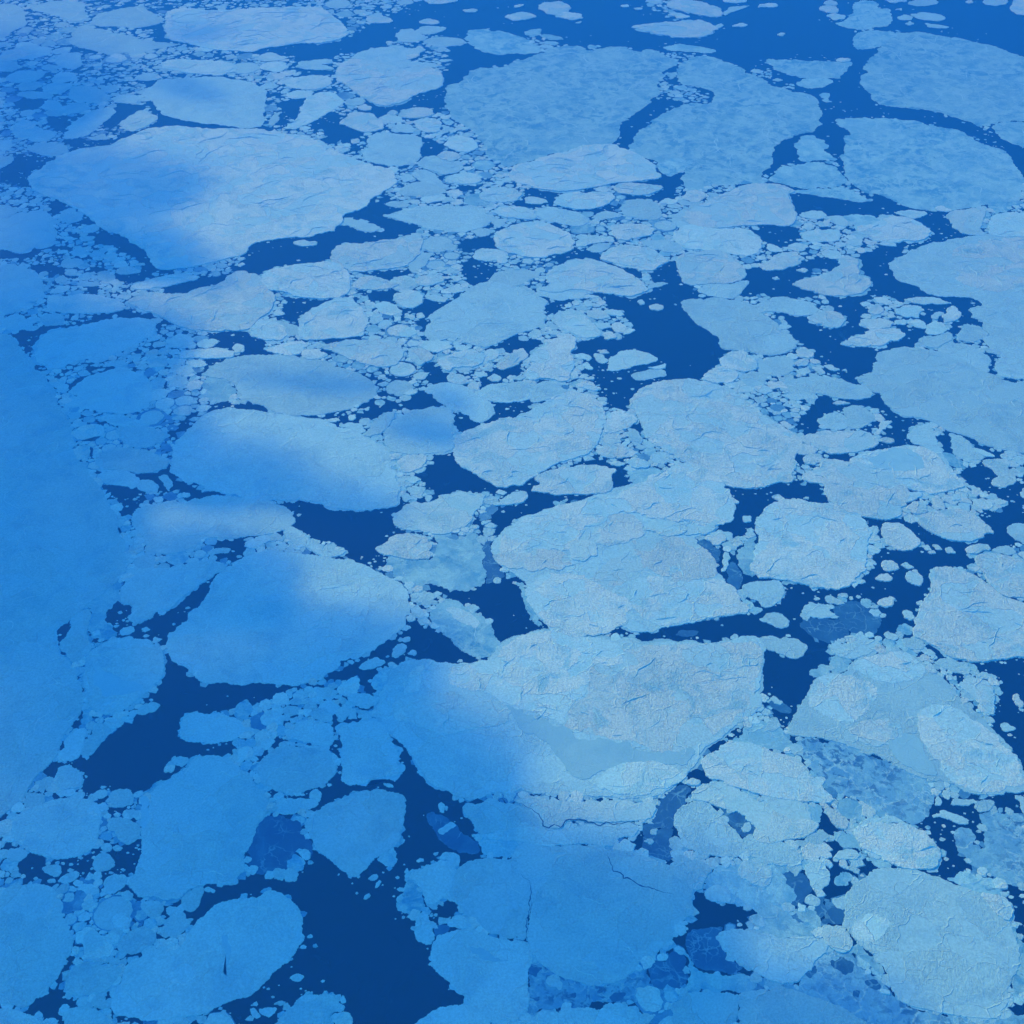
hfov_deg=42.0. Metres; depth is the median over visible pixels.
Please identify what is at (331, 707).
ice floe
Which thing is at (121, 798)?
ice floe
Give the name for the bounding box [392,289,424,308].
ice floe
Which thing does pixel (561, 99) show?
ice floe
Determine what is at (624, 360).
ice floe
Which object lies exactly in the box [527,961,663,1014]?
ice floe
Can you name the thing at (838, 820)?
ice floe
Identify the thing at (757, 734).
ice floe
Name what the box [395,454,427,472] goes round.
ice floe
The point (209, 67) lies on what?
ice floe
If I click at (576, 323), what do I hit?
ice floe
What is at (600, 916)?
ice floe
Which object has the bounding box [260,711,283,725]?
ice floe
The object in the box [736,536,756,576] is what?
ice floe
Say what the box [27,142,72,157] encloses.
ice floe
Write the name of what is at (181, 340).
ice floe
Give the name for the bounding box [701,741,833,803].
ice floe
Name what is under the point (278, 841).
ice floe
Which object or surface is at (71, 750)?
ice floe
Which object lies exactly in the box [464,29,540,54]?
ice floe
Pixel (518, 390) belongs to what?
ice floe
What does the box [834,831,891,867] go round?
ice floe
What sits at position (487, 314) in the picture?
ice floe
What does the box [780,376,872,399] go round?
ice floe
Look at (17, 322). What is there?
ice floe
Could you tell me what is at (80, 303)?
ice floe
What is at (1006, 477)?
ice floe
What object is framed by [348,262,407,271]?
ice floe
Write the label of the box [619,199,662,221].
ice floe
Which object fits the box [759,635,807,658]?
ice floe
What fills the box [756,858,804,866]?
ice floe
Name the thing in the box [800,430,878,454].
ice floe
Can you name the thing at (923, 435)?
ice floe
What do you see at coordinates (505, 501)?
ice floe
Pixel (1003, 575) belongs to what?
ice floe
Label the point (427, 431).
ice floe
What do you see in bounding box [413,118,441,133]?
ice floe
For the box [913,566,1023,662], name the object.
ice floe
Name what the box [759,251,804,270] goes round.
ice floe
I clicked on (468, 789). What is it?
ice floe
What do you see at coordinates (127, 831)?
ice floe
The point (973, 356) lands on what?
ice floe
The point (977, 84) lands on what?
ice floe
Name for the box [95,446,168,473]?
ice floe
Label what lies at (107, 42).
ice floe
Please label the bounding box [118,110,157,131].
ice floe
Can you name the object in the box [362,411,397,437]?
ice floe
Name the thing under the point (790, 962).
ice floe
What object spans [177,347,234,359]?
ice floe
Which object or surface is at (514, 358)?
ice floe
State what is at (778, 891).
ice floe
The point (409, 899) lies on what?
ice floe
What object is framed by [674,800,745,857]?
ice floe
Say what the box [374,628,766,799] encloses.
ice floe
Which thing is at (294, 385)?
ice floe
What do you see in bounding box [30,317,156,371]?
ice floe
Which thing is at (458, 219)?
ice floe
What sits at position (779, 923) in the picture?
ice floe
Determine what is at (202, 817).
ice floe
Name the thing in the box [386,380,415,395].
ice floe
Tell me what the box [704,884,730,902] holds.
ice floe
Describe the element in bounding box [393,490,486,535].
ice floe
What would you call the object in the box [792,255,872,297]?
ice floe
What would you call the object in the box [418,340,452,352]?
ice floe
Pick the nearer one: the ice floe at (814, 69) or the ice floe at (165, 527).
the ice floe at (165, 527)
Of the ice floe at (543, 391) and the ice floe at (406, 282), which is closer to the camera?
the ice floe at (543, 391)
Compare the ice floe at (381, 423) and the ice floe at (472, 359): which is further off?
the ice floe at (472, 359)
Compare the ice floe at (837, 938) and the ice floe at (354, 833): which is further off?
the ice floe at (354, 833)
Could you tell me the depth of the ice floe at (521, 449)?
3651.64 m
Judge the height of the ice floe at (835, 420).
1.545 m
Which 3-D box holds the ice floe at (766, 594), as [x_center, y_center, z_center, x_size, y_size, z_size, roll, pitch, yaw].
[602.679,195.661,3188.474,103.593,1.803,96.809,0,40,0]
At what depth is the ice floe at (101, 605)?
3142.47 m
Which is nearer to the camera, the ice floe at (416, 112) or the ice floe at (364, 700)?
the ice floe at (364, 700)
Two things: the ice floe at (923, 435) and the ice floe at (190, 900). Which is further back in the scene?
the ice floe at (923, 435)
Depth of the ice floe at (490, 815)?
2688.75 m
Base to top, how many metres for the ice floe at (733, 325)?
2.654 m
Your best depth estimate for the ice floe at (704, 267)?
4369.84 m
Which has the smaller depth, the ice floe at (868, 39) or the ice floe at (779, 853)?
the ice floe at (779, 853)
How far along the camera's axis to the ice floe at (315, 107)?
5354.98 m
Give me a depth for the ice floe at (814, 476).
3527.03 m
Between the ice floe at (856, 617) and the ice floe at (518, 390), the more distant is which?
the ice floe at (518, 390)
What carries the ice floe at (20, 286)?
on the sea
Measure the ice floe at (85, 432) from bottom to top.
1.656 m
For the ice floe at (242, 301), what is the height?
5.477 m
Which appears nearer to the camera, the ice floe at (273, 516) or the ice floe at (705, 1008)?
the ice floe at (705, 1008)
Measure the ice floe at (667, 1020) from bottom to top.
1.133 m
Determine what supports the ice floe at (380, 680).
on the sea
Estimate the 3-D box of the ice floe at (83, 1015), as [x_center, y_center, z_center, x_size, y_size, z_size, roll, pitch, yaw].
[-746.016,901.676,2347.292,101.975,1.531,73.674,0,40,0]
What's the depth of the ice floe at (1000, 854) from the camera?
2634.46 m
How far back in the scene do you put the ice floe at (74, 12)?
6207.41 m
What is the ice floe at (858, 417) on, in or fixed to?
on the sea
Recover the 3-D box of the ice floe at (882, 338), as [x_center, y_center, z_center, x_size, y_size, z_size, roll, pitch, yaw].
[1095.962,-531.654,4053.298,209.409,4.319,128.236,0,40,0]
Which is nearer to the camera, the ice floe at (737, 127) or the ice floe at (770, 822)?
the ice floe at (770, 822)
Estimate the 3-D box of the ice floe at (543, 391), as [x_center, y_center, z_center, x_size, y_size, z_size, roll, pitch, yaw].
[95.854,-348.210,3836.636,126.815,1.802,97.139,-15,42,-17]
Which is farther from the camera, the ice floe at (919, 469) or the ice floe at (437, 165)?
the ice floe at (437, 165)
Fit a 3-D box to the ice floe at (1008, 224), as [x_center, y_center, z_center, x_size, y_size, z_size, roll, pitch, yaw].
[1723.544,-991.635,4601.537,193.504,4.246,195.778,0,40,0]
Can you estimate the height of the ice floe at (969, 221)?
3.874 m
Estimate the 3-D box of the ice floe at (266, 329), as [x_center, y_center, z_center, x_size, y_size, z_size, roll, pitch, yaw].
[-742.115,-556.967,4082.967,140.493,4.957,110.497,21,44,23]
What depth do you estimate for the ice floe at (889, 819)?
2681.38 m
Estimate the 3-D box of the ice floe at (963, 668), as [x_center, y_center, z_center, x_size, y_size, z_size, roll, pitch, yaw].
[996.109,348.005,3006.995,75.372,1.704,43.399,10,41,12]
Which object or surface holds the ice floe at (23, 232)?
on the sea
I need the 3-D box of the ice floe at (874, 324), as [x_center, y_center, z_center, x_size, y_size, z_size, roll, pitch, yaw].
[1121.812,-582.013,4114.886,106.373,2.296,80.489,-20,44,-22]
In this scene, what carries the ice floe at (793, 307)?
on the sea
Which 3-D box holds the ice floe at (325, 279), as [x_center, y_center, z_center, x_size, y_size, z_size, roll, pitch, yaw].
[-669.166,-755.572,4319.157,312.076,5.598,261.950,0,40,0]
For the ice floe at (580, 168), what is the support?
on the sea
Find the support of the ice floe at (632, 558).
on the sea
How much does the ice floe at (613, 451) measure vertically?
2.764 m
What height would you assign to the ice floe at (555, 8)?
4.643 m
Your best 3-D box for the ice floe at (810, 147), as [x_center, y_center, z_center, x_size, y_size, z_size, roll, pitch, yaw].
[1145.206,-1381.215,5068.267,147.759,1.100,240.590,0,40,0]
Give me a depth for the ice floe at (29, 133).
5175.02 m
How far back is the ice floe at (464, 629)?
3099.13 m
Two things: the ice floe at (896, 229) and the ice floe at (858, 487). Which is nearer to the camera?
the ice floe at (858, 487)
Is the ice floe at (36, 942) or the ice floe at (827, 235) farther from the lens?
the ice floe at (827, 235)
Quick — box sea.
[0,0,1023,1023]
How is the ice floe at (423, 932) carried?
on the sea
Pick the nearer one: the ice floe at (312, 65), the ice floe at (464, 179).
the ice floe at (464, 179)
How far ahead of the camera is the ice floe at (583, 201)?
4736.17 m
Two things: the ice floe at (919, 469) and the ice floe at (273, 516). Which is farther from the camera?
the ice floe at (919, 469)
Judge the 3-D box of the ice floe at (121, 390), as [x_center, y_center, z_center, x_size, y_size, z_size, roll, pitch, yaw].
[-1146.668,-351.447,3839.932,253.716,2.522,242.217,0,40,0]
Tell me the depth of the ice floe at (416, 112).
5308.10 m
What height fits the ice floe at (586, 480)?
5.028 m
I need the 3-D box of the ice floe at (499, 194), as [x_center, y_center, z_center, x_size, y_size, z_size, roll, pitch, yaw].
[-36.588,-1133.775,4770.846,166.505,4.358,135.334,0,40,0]
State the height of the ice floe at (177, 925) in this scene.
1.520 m
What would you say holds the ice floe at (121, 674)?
on the sea
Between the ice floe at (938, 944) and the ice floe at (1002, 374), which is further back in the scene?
the ice floe at (1002, 374)
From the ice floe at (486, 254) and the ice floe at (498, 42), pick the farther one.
the ice floe at (498, 42)
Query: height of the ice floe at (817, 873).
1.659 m
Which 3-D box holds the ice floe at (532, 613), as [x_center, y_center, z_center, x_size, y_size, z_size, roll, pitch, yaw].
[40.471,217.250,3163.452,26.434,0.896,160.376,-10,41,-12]
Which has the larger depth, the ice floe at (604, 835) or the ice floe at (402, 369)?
the ice floe at (402, 369)
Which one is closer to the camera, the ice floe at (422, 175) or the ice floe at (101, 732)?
the ice floe at (101, 732)
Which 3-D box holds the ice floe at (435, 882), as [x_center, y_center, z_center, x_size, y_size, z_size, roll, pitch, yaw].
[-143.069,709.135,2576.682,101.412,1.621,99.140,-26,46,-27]
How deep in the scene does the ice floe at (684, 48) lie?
5840.51 m
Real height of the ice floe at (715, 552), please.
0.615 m
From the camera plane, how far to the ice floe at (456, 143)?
5091.26 m
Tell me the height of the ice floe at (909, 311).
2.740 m
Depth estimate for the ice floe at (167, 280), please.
4305.74 m
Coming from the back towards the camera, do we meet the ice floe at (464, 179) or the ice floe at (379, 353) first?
the ice floe at (464, 179)
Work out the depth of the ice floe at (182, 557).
3285.70 m
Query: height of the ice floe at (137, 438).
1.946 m
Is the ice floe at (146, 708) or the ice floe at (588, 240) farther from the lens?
the ice floe at (588, 240)
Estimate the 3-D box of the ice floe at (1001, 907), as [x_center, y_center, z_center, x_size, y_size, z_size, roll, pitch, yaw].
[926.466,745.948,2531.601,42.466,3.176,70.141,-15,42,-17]
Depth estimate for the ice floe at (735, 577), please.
3236.96 m
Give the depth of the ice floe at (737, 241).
4519.56 m
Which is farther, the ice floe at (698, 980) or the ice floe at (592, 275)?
the ice floe at (592, 275)
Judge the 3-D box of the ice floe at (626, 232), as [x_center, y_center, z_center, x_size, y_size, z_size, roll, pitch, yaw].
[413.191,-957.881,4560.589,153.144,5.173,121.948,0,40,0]
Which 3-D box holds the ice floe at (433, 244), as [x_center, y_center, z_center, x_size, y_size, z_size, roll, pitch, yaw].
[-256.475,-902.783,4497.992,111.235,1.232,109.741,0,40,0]
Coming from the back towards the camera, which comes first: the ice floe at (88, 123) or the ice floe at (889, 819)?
the ice floe at (88, 123)
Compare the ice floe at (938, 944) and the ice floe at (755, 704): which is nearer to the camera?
the ice floe at (938, 944)
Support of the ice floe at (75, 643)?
on the sea
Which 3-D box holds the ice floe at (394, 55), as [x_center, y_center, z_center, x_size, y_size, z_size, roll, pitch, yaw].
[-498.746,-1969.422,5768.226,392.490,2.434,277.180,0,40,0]
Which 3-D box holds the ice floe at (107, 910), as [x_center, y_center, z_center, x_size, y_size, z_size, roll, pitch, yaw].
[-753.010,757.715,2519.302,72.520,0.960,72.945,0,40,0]
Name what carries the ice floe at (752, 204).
on the sea
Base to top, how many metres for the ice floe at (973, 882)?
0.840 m
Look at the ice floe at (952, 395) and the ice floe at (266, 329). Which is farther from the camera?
the ice floe at (266, 329)
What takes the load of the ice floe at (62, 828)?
on the sea
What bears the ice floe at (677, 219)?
on the sea
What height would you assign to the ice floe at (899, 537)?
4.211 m
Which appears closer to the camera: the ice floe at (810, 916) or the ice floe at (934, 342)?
the ice floe at (810, 916)
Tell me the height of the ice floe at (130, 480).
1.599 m
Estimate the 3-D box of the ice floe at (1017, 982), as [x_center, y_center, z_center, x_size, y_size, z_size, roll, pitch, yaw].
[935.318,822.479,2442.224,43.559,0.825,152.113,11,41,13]
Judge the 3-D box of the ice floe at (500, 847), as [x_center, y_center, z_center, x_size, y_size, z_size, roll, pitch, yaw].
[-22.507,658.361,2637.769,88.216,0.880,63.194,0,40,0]
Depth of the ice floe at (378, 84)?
5564.45 m
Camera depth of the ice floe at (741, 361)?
3949.65 m
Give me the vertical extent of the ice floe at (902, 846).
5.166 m
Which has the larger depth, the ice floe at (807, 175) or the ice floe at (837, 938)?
the ice floe at (807, 175)
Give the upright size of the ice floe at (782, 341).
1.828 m
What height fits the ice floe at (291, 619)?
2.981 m
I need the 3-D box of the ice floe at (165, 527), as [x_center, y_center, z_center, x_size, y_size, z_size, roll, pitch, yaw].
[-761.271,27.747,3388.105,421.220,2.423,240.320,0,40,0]
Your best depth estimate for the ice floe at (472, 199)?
4736.12 m
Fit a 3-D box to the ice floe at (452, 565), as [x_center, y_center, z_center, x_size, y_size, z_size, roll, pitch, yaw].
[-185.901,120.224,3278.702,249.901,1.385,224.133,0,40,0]
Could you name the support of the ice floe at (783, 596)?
on the sea
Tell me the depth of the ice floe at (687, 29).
6019.33 m
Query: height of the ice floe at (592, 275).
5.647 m
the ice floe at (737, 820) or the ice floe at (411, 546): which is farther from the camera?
the ice floe at (411, 546)
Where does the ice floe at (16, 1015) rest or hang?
on the sea
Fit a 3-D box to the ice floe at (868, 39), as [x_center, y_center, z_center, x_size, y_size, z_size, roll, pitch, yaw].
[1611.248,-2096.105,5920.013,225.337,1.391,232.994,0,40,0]
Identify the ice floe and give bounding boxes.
[0,3,27,37]
[0,210,57,253]
[0,263,44,315]
[0,314,32,330]
[0,333,128,817]
[0,883,73,1007]
[0,1006,51,1023]
[6,70,44,82]
[11,126,43,137]
[11,797,102,859]
[14,45,51,59]
[27,125,397,269]
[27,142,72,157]
[30,0,91,22]
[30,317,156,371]
[47,293,125,313]
[53,764,84,790]
[55,52,81,69]
[55,728,86,763]
[58,208,84,223]
[58,609,94,664]
[62,108,115,138]
[62,1006,117,1023]
[63,962,121,1000]
[64,367,153,414]
[68,85,112,103]
[69,28,177,54]
[74,424,106,440]
[81,636,166,714]
[81,723,110,759]
[83,581,121,640]
[83,930,102,952]
[84,936,113,961]
[89,6,164,27]
[92,853,114,871]
[93,896,132,929]
[95,412,149,426]
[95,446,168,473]
[97,470,139,488]
[103,874,126,893]
[109,789,133,807]
[110,890,304,1020]
[115,426,169,449]
[115,818,140,844]
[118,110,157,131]
[118,560,225,623]
[120,926,156,954]
[124,270,276,332]
[126,755,270,905]
[130,274,199,289]
[131,494,294,554]
[137,702,159,714]
[140,900,163,917]
[141,76,266,128]
[160,59,237,75]
[162,6,349,51]
[164,915,189,937]
[165,333,196,349]
[166,550,410,686]
[166,552,188,564]
[169,407,400,511]
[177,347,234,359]
[178,711,245,744]
[181,887,203,911]
[201,377,236,403]
[206,354,378,416]
[245,502,295,533]
[247,815,312,874]
[248,320,298,337]
[249,319,287,340]
[257,745,337,795]
[259,259,352,299]
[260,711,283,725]
[266,341,303,355]
[275,991,338,1023]
[276,798,318,814]
[281,718,334,745]
[282,75,332,90]
[282,526,347,557]
[285,92,343,129]
[296,59,333,70]
[298,297,368,340]
[304,788,405,876]
[318,700,339,715]
[321,339,404,367]
[330,233,423,272]
[335,58,444,106]
[335,718,404,786]
[337,676,359,696]
[339,112,383,132]
[343,217,384,232]
[347,693,379,708]
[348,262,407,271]
[351,45,437,68]
[353,275,398,290]
[359,657,384,669]
[361,132,422,166]
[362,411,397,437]
[371,667,389,689]
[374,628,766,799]
[375,532,432,559]
[383,406,457,456]
[385,532,486,591]
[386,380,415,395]
[388,205,491,232]
[389,362,416,376]
[390,275,418,291]
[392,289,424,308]
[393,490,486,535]
[395,29,426,42]
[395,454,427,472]
[396,879,424,914]
[398,107,434,118]
[399,181,445,196]
[404,860,458,906]
[407,348,433,365]
[408,252,434,272]
[411,169,448,189]
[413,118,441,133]
[414,911,434,944]
[415,1002,644,1023]
[418,156,462,175]
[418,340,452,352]
[422,236,451,251]
[423,37,466,46]
[424,281,548,348]
[425,382,495,422]
[426,812,479,853]
[428,928,532,1023]
[429,598,500,657]
[433,349,485,372]
[443,135,477,153]
[443,172,483,185]
[443,775,490,800]
[444,46,677,166]
[447,858,532,938]
[453,391,606,487]
[462,798,551,843]
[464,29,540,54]
[464,194,489,205]
[471,822,638,846]
[473,248,509,261]
[478,383,532,402]
[479,187,524,203]
[479,833,518,857]
[482,541,504,583]
[488,267,539,286]
[490,205,536,220]
[491,462,749,637]
[493,221,574,258]
[494,491,527,505]
[497,348,527,369]
[507,381,529,399]
[508,143,661,192]
[512,842,694,986]
[514,795,657,829]
[515,582,541,626]
[525,333,577,381]
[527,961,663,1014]
[529,380,567,402]
[531,465,616,495]
[534,206,590,226]
[536,286,592,300]
[538,1,570,14]
[539,258,652,298]
[547,309,604,340]
[553,191,614,209]
[576,235,614,246]
[596,443,628,458]
[600,246,667,270]
[602,411,638,433]
[606,350,657,371]
[610,223,654,240]
[613,182,662,196]
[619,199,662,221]
[627,467,662,483]
[628,55,822,191]
[629,378,802,488]
[631,20,718,37]
[635,986,662,1011]
[641,827,673,860]
[642,785,690,835]
[648,951,688,990]
[652,239,685,254]
[657,158,691,176]
[659,1016,672,1023]
[660,943,756,992]
[663,44,715,53]
[667,0,722,17]
[670,854,712,891]
[671,210,688,227]
[671,992,738,1023]
[672,224,762,256]
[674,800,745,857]
[676,250,746,285]
[681,183,797,228]
[681,297,796,356]
[685,926,742,974]
[691,780,818,841]
[697,280,749,299]
[697,539,720,562]
[700,366,738,383]
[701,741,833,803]
[704,856,816,928]
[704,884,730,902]
[716,928,827,983]
[718,350,759,372]
[719,808,755,836]
[726,562,742,589]
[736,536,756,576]
[737,986,873,1023]
[738,720,786,748]
[738,859,771,887]
[739,692,761,722]
[742,580,784,607]
[743,837,806,865]
[750,498,871,589]
[753,797,811,843]
[756,296,818,316]
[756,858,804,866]
[757,902,813,938]
[757,939,832,984]
[758,355,795,376]
[758,978,796,990]
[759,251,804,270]
[759,585,786,603]
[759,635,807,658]
[762,333,798,352]
[764,59,852,78]
[767,734,792,751]
[768,162,847,188]
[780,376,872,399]
[783,871,811,905]
[787,649,1023,794]
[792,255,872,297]
[794,135,836,161]
[794,908,820,927]
[795,829,828,846]
[796,78,832,88]
[796,187,872,201]
[796,737,934,824]
[796,950,1023,1023]
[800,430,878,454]
[800,618,848,642]
[801,229,840,242]
[802,469,823,483]
[802,603,834,618]
[804,861,829,889]
[807,311,846,328]
[817,411,847,430]
[819,802,848,829]
[820,458,909,520]
[820,925,852,952]
[822,905,844,924]
[827,639,882,659]
[829,656,851,672]
[833,601,881,634]
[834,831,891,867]
[835,117,1023,211]
[836,0,892,29]
[837,798,861,818]
[840,328,905,348]
[842,214,878,228]
[842,405,875,429]
[842,867,1019,1019]
[848,944,883,975]
[849,445,964,494]
[853,30,896,49]
[853,822,941,872]
[855,216,934,242]
[857,346,1023,452]
[857,815,921,829]
[859,318,893,330]
[860,32,1023,125]
[881,522,920,551]
[889,233,1023,375]
[894,305,923,317]
[907,422,952,469]
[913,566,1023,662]
[918,332,954,349]
[918,508,993,543]
[937,343,991,372]
[937,658,970,674]
[946,206,990,235]
[947,871,1001,894]
[950,434,983,459]
[954,324,989,343]
[954,811,1023,886]
[955,678,999,715]
[974,551,1023,597]
[981,892,1013,920]
[982,458,1016,487]
[985,212,1023,236]
[992,121,1023,147]
[992,357,1023,379]
[1011,927,1023,994]
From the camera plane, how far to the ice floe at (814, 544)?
3322.05 m
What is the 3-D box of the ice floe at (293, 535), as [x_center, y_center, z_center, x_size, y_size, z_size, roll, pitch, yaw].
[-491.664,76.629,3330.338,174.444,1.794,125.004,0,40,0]
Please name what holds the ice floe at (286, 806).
on the sea
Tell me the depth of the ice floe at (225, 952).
2438.53 m
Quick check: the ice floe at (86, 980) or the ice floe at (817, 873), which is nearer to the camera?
the ice floe at (86, 980)
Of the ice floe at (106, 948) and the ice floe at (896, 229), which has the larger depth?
the ice floe at (896, 229)
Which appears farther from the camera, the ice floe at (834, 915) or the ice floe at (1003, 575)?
the ice floe at (1003, 575)
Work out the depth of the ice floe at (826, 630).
3098.27 m
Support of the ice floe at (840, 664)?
on the sea
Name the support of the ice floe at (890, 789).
on the sea
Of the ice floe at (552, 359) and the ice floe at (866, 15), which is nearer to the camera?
the ice floe at (552, 359)
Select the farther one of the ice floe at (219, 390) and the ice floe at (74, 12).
the ice floe at (74, 12)
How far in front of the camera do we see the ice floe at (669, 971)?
2424.55 m
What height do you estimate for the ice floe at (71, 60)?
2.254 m
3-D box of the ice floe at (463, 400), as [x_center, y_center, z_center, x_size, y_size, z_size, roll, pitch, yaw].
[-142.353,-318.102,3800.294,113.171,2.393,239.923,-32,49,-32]
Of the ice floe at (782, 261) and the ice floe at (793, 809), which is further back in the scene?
the ice floe at (782, 261)
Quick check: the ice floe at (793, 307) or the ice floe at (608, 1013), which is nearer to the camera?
the ice floe at (608, 1013)
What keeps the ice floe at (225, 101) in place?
on the sea
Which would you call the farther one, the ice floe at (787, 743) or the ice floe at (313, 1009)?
the ice floe at (787, 743)
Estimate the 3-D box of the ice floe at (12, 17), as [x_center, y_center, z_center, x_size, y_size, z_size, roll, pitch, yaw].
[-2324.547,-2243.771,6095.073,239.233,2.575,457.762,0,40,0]
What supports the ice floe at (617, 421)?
on the sea
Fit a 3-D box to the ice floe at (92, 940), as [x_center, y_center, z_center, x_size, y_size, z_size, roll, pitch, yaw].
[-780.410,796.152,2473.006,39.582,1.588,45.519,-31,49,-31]
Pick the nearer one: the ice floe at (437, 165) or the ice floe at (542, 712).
the ice floe at (542, 712)
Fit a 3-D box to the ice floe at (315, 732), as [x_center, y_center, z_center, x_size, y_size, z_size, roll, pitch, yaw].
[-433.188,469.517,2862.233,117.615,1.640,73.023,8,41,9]
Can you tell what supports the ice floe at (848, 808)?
on the sea
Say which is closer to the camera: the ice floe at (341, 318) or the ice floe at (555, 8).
the ice floe at (341, 318)
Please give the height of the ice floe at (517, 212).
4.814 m
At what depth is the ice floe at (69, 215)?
4647.41 m
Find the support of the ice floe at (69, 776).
on the sea
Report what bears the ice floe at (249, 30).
on the sea
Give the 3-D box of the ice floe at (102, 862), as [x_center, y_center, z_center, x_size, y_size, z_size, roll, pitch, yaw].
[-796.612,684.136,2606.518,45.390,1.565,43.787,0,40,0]
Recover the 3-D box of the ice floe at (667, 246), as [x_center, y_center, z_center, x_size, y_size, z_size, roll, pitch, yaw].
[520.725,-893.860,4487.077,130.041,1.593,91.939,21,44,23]
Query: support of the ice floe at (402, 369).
on the sea
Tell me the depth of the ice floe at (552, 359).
3953.54 m
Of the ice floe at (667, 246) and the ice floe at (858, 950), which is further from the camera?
the ice floe at (667, 246)
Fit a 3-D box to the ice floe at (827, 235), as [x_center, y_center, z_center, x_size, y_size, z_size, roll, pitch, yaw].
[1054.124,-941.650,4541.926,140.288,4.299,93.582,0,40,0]
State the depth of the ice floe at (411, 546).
3313.91 m
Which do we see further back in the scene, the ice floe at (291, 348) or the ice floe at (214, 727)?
the ice floe at (291, 348)
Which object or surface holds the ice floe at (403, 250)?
on the sea
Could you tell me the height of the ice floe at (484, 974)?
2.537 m
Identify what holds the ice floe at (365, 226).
on the sea
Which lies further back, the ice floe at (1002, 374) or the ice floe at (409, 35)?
the ice floe at (409, 35)
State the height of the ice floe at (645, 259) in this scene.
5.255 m
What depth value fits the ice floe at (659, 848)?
2638.28 m
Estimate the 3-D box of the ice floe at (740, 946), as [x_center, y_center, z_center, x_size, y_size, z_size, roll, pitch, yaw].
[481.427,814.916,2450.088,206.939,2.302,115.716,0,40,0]
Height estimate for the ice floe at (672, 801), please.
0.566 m
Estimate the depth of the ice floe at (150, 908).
2525.55 m
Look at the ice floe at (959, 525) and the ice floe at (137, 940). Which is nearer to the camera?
the ice floe at (137, 940)
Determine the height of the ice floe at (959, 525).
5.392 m
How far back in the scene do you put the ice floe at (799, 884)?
2565.80 m
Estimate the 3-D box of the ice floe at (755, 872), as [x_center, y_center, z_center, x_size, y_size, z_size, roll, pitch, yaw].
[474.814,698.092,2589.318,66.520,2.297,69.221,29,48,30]
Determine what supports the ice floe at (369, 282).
on the sea
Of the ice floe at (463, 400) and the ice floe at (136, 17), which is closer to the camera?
the ice floe at (463, 400)
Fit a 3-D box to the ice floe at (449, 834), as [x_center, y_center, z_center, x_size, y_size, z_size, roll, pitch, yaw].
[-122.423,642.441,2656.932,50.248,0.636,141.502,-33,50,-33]
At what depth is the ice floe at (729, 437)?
3680.28 m
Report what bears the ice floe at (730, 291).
on the sea
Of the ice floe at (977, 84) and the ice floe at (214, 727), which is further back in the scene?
the ice floe at (977, 84)
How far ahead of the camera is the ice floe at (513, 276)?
4332.32 m
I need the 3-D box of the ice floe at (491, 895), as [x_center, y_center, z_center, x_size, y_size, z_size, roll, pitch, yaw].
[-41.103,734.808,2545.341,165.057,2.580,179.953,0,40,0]
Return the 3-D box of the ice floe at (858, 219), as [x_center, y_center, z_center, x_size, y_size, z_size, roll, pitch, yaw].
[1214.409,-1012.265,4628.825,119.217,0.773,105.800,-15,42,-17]
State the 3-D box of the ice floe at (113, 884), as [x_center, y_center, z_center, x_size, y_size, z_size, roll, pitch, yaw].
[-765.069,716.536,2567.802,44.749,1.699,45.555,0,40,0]
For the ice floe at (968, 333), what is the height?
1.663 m
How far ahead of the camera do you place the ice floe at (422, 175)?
4878.87 m
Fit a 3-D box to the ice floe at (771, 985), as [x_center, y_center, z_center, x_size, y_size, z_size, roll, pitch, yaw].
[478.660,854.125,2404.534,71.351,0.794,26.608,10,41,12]
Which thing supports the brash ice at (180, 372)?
on the sea
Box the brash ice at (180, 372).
[0,0,1023,1023]
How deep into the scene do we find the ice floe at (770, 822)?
2697.52 m
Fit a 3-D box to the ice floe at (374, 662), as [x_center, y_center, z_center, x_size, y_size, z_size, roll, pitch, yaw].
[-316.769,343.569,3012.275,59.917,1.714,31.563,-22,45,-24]
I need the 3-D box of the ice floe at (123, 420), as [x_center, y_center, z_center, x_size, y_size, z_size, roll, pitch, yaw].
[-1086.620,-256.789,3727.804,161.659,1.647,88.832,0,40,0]
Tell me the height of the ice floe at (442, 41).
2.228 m
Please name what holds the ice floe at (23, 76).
on the sea
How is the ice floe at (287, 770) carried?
on the sea
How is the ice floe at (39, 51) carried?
on the sea
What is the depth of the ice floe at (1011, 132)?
5184.15 m
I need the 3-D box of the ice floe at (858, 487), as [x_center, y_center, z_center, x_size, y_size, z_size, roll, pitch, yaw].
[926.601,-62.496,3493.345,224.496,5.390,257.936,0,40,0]
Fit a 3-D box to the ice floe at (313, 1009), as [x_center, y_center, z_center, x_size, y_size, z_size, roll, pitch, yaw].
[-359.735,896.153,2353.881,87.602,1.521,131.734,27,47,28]
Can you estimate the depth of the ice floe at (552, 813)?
2699.58 m
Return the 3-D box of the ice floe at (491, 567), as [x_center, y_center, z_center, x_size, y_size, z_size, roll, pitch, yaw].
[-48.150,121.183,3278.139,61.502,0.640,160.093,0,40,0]
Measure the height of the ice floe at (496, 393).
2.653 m

